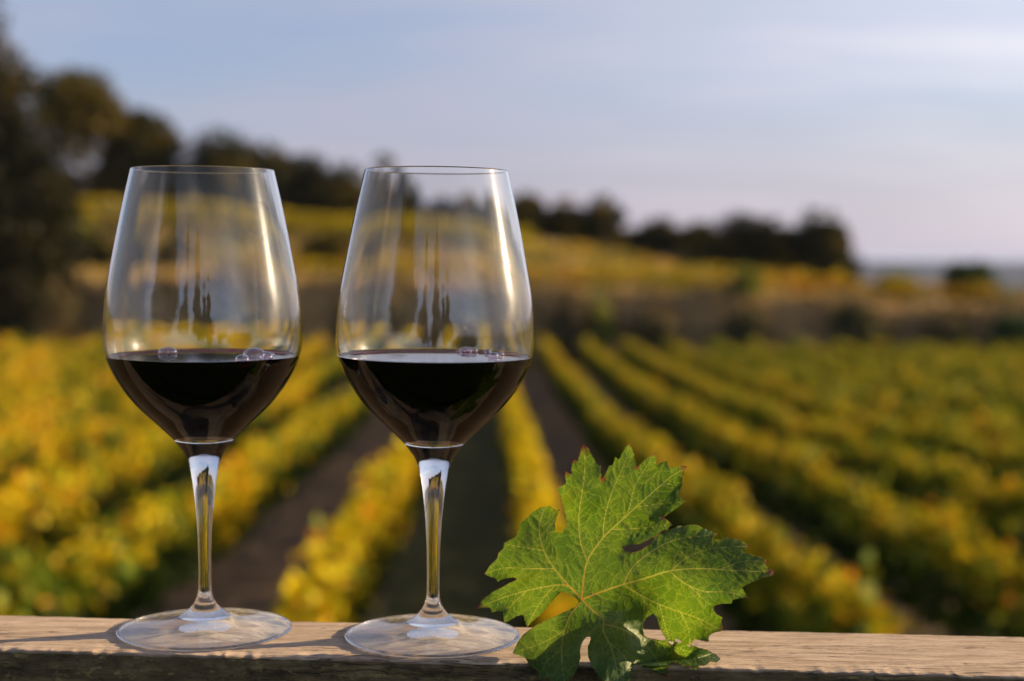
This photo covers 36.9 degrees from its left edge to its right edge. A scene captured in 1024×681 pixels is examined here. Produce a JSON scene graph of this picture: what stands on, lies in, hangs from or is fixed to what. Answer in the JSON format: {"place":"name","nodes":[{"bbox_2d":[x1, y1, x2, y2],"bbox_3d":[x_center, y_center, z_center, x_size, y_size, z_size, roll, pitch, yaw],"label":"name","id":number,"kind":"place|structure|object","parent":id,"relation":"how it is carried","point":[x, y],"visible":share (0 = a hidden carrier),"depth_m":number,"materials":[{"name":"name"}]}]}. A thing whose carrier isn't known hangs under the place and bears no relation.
{"place":"outdoors","nodes":[
{"label":"outdoors","id":0,"kind":"place"},
{"bbox_2d":[0,217,1023,635],"bbox_3d":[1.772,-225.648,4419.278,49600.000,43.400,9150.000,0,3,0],"label":"ground","id":1,"kind":"structure","parent":0,"point":[260,565],"depth_m":27.77,"materials":[{"name":"brown soil"}]},
{"bbox_2d":[0,332,29,352],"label":"vine row","id":2,"kind":"object","parent":1,"relation":"on","point":[17,339],"visible":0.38,"depth_m":73.15,"materials":[{"name":"yellow plant"}]},
{"bbox_2d":[0,0,43,202],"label":"pine tree","id":3,"kind":"object","parent":1,"relation":"on","point":[13,55],"visible":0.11,"depth_m":78.18,"materials":[{"name":"green plant"}]},
{"bbox_2d":[0,332,69,365],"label":"vine row","id":4,"kind":"object","parent":1,"relation":"on","point":[6,348],"visible":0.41,"depth_m":68.88,"materials":[{"name":"yellow plant"}]},
{"bbox_2d":[0,279,91,348],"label":"shrub","id":5,"kind":"object","parent":1,"relation":"on","point":[66,317],"visible":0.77,"depth_m":75.49,"materials":[{"name":"green plant"}]},
{"bbox_2d":[0,45,101,339],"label":"pine tree","id":6,"kind":"object","parent":1,"relation":"on","point":[34,241],"visible":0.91,"depth_m":75.25,"materials":[{"name":"green plant"}]},
{"bbox_2d":[0,334,102,379],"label":"vine row","id":7,"kind":"object","parent":1,"relation":"on","point":[41,350],"visible":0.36,"depth_m":63.78,"materials":[{"name":"yellow plant"}]},
{"bbox_2d":[0,342,104,384],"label":"vine row","id":8,"kind":"object","parent":1,"relation":"on","point":[25,367],"visible":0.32,"depth_m":57.64,"materials":[{"name":"yellow plant"}]},
{"bbox_2d":[0,357,111,405],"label":"vine row","id":9,"kind":"object","parent":1,"relation":"on","point":[92,367],"visible":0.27,"depth_m":50.88,"materials":[{"name":"yellow plant"}]},
{"bbox_2d":[0,369,122,438],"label":"vine row","id":10,"kind":"object","parent":1,"relation":"on","point":[19,396],"visible":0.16,"depth_m":41.98,"materials":[{"name":"yellow plant"}]},
{"bbox_2d":[0,375,136,461],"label":"vine row","id":11,"kind":"object","parent":1,"relation":"on","point":[101,399],"visible":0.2,"depth_m":35.84,"materials":[{"name":"yellow plant"}]},
{"bbox_2d":[42,168,102,209],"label":"pine tree","id":12,"kind":"object","parent":1,"relation":"on","point":[75,186],"visible":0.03,"depth_m":111.25,"materials":[{"name":"green plant"}]},
{"bbox_2d":[61,223,97,236],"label":"shrub","id":13,"kind":"object","parent":1,"relation":"on","point":[80,232],"visible":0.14,"depth_m":95.56,"materials":[{"name":"green plant"}]},
{"bbox_2d":[31,64,134,207],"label":"pine tree","id":14,"kind":"object","parent":1,"relation":"on","point":[99,114],"visible":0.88,"depth_m":105.69,"materials":[{"name":"green plant"}]},
{"bbox_2d":[59,234,112,267],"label":"shrub","id":15,"kind":"object","parent":1,"relation":"on","point":[103,250],"visible":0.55,"depth_m":91.26,"materials":[{"name":"green plant"}]},
{"bbox_2d":[78,106,188,207],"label":"pine tree","id":16,"kind":"object","parent":1,"relation":"on","point":[148,140],"visible":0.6,"depth_m":109.70,"materials":[{"name":"green plant"}]},
{"bbox_2d":[0,331,327,491],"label":"vine row","id":17,"kind":"object","parent":1,"relation":"on","point":[31,447],"visible":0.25,"depth_m":29.57,"materials":[{"name":"yellow plant"}]},
{"bbox_2d":[0,352,345,567],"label":"vine row","id":18,"kind":"object","parent":1,"relation":"on","point":[60,485],"visible":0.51,"depth_m":23.26,"materials":[{"name":"yellow plant"}]},
{"bbox_2d":[0,384,373,618],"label":"vine row","id":19,"kind":"object","parent":1,"relation":"on","point":[267,471],"visible":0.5,"depth_m":17.06,"materials":[{"name":"yellow plant"}]},
{"bbox_2d":[50,196,352,232],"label":"vine row","id":20,"kind":"object","parent":1,"relation":"on","point":[99,198],"visible":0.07,"depth_m":105.44,"materials":[{"name":"yellow plant"}]},
{"bbox_2d":[181,125,268,167],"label":"pine tree","id":21,"kind":"object","parent":1,"relation":"on","point":[229,152],"visible":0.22,"depth_m":110.15,"materials":[{"name":"green plant"}]},
{"bbox_2d":[252,140,306,219],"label":"pine tree","id":22,"kind":"object","parent":1,"relation":"on","point":[288,188],"visible":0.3,"depth_m":111.46,"materials":[{"name":"green plant"}]},
{"bbox_2d":[56,196,532,244],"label":"vine row","id":23,"kind":"object","parent":1,"relation":"on","point":[111,202],"visible":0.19,"depth_m":102.50,"materials":[{"name":"yellow plant"}]},
{"bbox_2d":[60,206,533,252],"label":"vine row","id":24,"kind":"object","parent":1,"relation":"on","point":[299,226],"visible":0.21,"depth_m":98.99,"materials":[{"name":"yellow plant"}]},
{"bbox_2d":[286,151,336,230],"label":"pine tree","id":25,"kind":"object","parent":1,"relation":"on","point":[312,173],"visible":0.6,"depth_m":112.34,"materials":[{"name":"green plant"}]},
{"bbox_2d":[294,232,348,269],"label":"shrub","id":26,"kind":"object","parent":1,"relation":"on","point":[332,246],"visible":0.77,"depth_m":92.10,"materials":[{"name":"green plant"}]},
{"bbox_2d":[318,159,363,233],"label":"pine tree","id":27,"kind":"object","parent":1,"relation":"on","point":[344,193],"visible":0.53,"depth_m":111.30,"materials":[{"name":"green plant"}]},
{"bbox_2d":[271,437,423,622],"bbox_3d":[-2.051,1.445,42.153,0.729,2.900,66.141,0,3,-1],"label":"vine row","id":28,"kind":"object","parent":1,"relation":"on","point":[346,570],"visible":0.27,"depth_m":15.77,"materials":[{"name":"yellow plant"}]},
{"bbox_2d":[369,152,396,166],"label":"fir tree","id":29,"kind":"object","parent":1,"relation":"on","point":[390,161],"visible":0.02,"depth_m":115.19,"materials":[{"name":"plant"}]},
{"bbox_2d":[294,258,531,283],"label":"vine row","id":30,"kind":"object","parent":1,"relation":"on","point":[322,264],"visible":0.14,"depth_m":81.87,"materials":[{"name":"yellow plant"}]},
{"bbox_2d":[293,256,539,280],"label":"vine row","id":31,"kind":"object","parent":1,"relation":"on","point":[309,260],"visible":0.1,"depth_m":88.23,"materials":[{"name":"yellow plant"}]},
{"bbox_2d":[0,616,1023,680],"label":"wooden railing","id":32,"kind":"object","parent":1,"relation":"on","point":[34,648],"visible":0.91,"depth_m":0.69,"materials":[{"name":"brown wood"}]},
{"bbox_2d":[102,165,302,650],"bbox_3d":[-0.146,0.029,0.729,0.093,0.219,0.093,0,3,0],"label":"wine glass","id":33,"kind":"object","parent":32,"relation":"on","point":[202,332],"visible":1,"depth_m":0.69,"materials":[{"name":"clear glass"}]},
{"bbox_2d":[335,166,534,657],"bbox_3d":[-0.036,0.030,0.720,0.093,0.219,0.093,1,3,0],"label":"wine glass","id":34,"kind":"object","parent":32,"relation":"on","point":[434,334],"visible":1,"depth_m":0.68,"materials":[{"name":"clear glass"}]},
{"bbox_2d":[477,443,774,680],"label":"vine leaf","id":35,"kind":"object","parent":32,"relation":"on","point":[679,582],"visible":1,"depth_m":0.69,"materials":[{"name":"green plant"}]},
{"bbox_2d":[1,208,1023,367],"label":"dry scrub","id":36,"kind":"object","parent":1,"relation":"on","point":[691,300],"visible":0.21,"depth_m":78.81,"materials":[{"name":"plant"}]},
{"bbox_2d":[513,191,557,243],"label":"pine tree","id":37,"kind":"object","parent":1,"relation":"on","point":[531,208],"visible":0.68,"depth_m":108.73,"materials":[{"name":"green plant"}]},
{"bbox_2d":[497,387,577,627],"bbox_3d":[-0.044,1.412,42.236,0.804,3.000,65.935,0,3,-1],"label":"vine row","id":38,"kind":"object","parent":1,"relation":"on","point":[530,484],"visible":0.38,"depth_m":21.15,"materials":[{"name":"yellow plant"}]},
{"bbox_2d":[546,196,587,245],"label":"pine tree","id":39,"kind":"object","parent":1,"relation":"on","point":[566,223],"visible":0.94,"depth_m":108.82,"materials":[{"name":"green plant"}]},
{"bbox_2d":[539,297,605,354],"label":"shrub","id":40,"kind":"object","parent":1,"relation":"on","point":[567,326],"visible":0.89,"depth_m":75.75,"materials":[{"name":"green plant"}]},
{"bbox_2d":[532,241,647,269],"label":"vine row","id":41,"kind":"object","parent":1,"relation":"on","point":[599,251],"visible":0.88,"depth_m":96.72,"materials":[{"name":"yellow plant"}]},
{"bbox_2d":[586,286,615,350],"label":"shrub","id":42,"kind":"object","parent":1,"relation":"on","point":[607,333],"visible":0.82,"depth_m":76.16,"materials":[{"name":"green plant"}]},
{"bbox_2d":[575,193,628,251],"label":"pine tree","id":43,"kind":"object","parent":1,"relation":"on","point":[604,222],"visible":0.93,"depth_m":108.90,"materials":[{"name":"green plant"}]},
{"bbox_2d":[557,262,688,288],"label":"vine row","id":44,"kind":"object","parent":1,"relation":"on","point":[599,266],"visible":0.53,"depth_m":90.82,"materials":[{"name":"yellow plant"}]},
{"bbox_2d":[607,226,651,257],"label":"shrub","id":45,"kind":"object","parent":1,"relation":"on","point":[628,242],"visible":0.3,"depth_m":110.98,"materials":[{"name":"green plant"}]},
{"bbox_2d":[632,215,680,262],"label":"pine tree","id":46,"kind":"object","parent":1,"relation":"on","point":[655,238],"visible":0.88,"depth_m":106.99,"materials":[{"name":"green plant"}]},
{"bbox_2d":[629,303,686,354],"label":"shrub","id":47,"kind":"object","parent":1,"relation":"on","point":[651,328],"visible":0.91,"depth_m":76.07,"materials":[{"name":"green plant"}]},
{"bbox_2d":[669,220,737,274],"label":"pine tree","id":48,"kind":"object","parent":1,"relation":"on","point":[702,241],"visible":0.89,"depth_m":104.76,"materials":[{"name":"green plant"}]},
{"bbox_2d":[536,334,921,634],"bbox_3d":[2.036,1.390,42.157,0.833,3.062,65.296,0,3,-1],"label":"vine row","id":49,"kind":"object","parent":1,"relation":"on","point":[802,592],"visible":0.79,"depth_m":15.15,"materials":[{"name":"yellow plant"}]},
{"bbox_2d":[722,264,765,303],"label":"shrub","id":50,"kind":"object","parent":1,"relation":"on","point":[750,282],"visible":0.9,"depth_m":79.49,"materials":[{"name":"green plant"}]},
{"bbox_2d":[720,305,770,352],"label":"shrub","id":51,"kind":"object","parent":1,"relation":"on","point":[750,324],"visible":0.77,"depth_m":76.27,"materials":[{"name":"green plant"}]},
{"bbox_2d":[640,259,852,291],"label":"vine row","id":52,"kind":"object","parent":1,"relation":"on","point":[717,267],"visible":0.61,"depth_m":94.78,"materials":[{"name":"yellow plant"}]},
{"bbox_2d":[713,210,789,274],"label":"pine tree","id":53,"kind":"object","parent":1,"relation":"on","point":[747,238],"visible":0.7,"depth_m":105.28,"materials":[{"name":"green plant"}]},
{"bbox_2d":[528,266,1023,306],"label":"vine row","id":54,"kind":"object","parent":1,"relation":"on","point":[954,290],"visible":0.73,"depth_m":81.26,"materials":[{"name":"yellow plant"}]},
{"bbox_2d":[754,225,812,283],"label":"pine tree","id":55,"kind":"object","parent":1,"relation":"on","point":[785,263],"visible":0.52,"depth_m":104.65,"materials":[{"name":"green plant"}]},
{"bbox_2d":[579,336,1023,636],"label":"vine row","id":56,"kind":"object","parent":1,"relation":"on","point":[946,547],"visible":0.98,"depth_m":19.46,"materials":[{"name":"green plant"}]},
{"bbox_2d":[618,338,1023,566],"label":"vine row","id":57,"kind":"object","parent":1,"relation":"on","point":[992,504],"visible":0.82,"depth_m":26.36,"materials":[{"name":"green plant"}]},
{"bbox_2d":[780,207,862,278],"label":"pine tree","id":58,"kind":"object","parent":1,"relation":"on","point":[821,234],"visible":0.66,"depth_m":104.24,"materials":[{"name":"green plant"}]},
{"bbox_2d":[801,247,866,290],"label":"shrub","id":59,"kind":"object","parent":1,"relation":"on","point":[824,264],"visible":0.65,"depth_m":102.88,"materials":[{"name":"green plant"}]},
{"bbox_2d":[662,335,1023,511],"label":"vine row","id":60,"kind":"object","parent":1,"relation":"on","point":[978,453],"visible":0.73,"depth_m":34.05,"materials":[{"name":"green plant"}]},
{"bbox_2d":[825,296,898,357],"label":"shrub","id":61,"kind":"object","parent":1,"relation":"on","point":[852,322],"visible":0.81,"depth_m":75.93,"materials":[{"name":"green plant"}]},
{"bbox_2d":[703,338,1023,482],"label":"vine row","id":62,"kind":"object","parent":1,"relation":"on","point":[863,394],"visible":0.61,"depth_m":41.90,"materials":[{"name":"green plant"}]},
{"bbox_2d":[741,337,1023,452],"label":"vine row","id":63,"kind":"object","parent":1,"relation":"on","point":[961,399],"visible":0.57,"depth_m":47.06,"materials":[{"name":"green plant"}]},
{"bbox_2d":[874,269,921,305],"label":"shrub","id":64,"kind":"object","parent":1,"relation":"on","point":[884,278],"visible":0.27,"depth_m":85.55,"materials":[{"name":"yellow plant"}]},
{"bbox_2d":[784,337,1023,424],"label":"vine row","id":65,"kind":"object","parent":1,"relation":"on","point":[892,371],"visible":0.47,"depth_m":53.86,"materials":[{"name":"green plant"}]},
{"bbox_2d":[826,338,1023,407],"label":"vine row","id":66,"kind":"object","parent":1,"relation":"on","point":[950,371],"visible":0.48,"depth_m":56.88,"materials":[{"name":"green plant"}]},
{"bbox_2d":[864,334,1023,393],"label":"vine row","id":67,"kind":"object","parent":1,"relation":"on","point":[925,356],"visible":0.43,"depth_m":62.94,"materials":[{"name":"green plant"}]},
{"bbox_2d":[914,316,976,354],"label":"shrub","id":68,"kind":"object","parent":1,"relation":"on","point":[947,330],"visible":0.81,"depth_m":76.14,"materials":[{"name":"green plant"}]},
{"bbox_2d":[907,340,1023,382],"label":"vine row","id":69,"kind":"object","parent":1,"relation":"on","point":[1009,362],"visible":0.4,"depth_m":65.09,"materials":[{"name":"green plant"}]},
{"bbox_2d":[941,258,1006,307],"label":"shrub","id":70,"kind":"object","parent":1,"relation":"on","point":[961,275],"visible":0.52,"depth_m":91.46,"materials":[{"name":"green plant"}]},
{"bbox_2d":[952,340,1023,375],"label":"vine row","id":71,"kind":"object","parent":1,"relation":"on","point":[999,352],"visible":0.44,"depth_m":69.04,"materials":[{"name":"green plant"}]},
{"bbox_2d":[986,311,1023,355],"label":"shrub","id":72,"kind":"object","parent":1,"relation":"on","point":[1006,330],"visible":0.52,"depth_m":75.61,"materials":[{"name":"green plant"}]},
{"bbox_2d":[988,340,1023,358],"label":"vine row","id":73,"kind":"object","parent":1,"relation":"on","point":[1010,348],"visible":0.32,"depth_m":72.39,"materials":[{"name":"green plant"}]},
{"bbox_2d":[0,0,1023,261],"label":"sky","id":74,"kind":"structure","parent":0,"point":[904,119],"materials":[{"name":"blue"}]}
]}

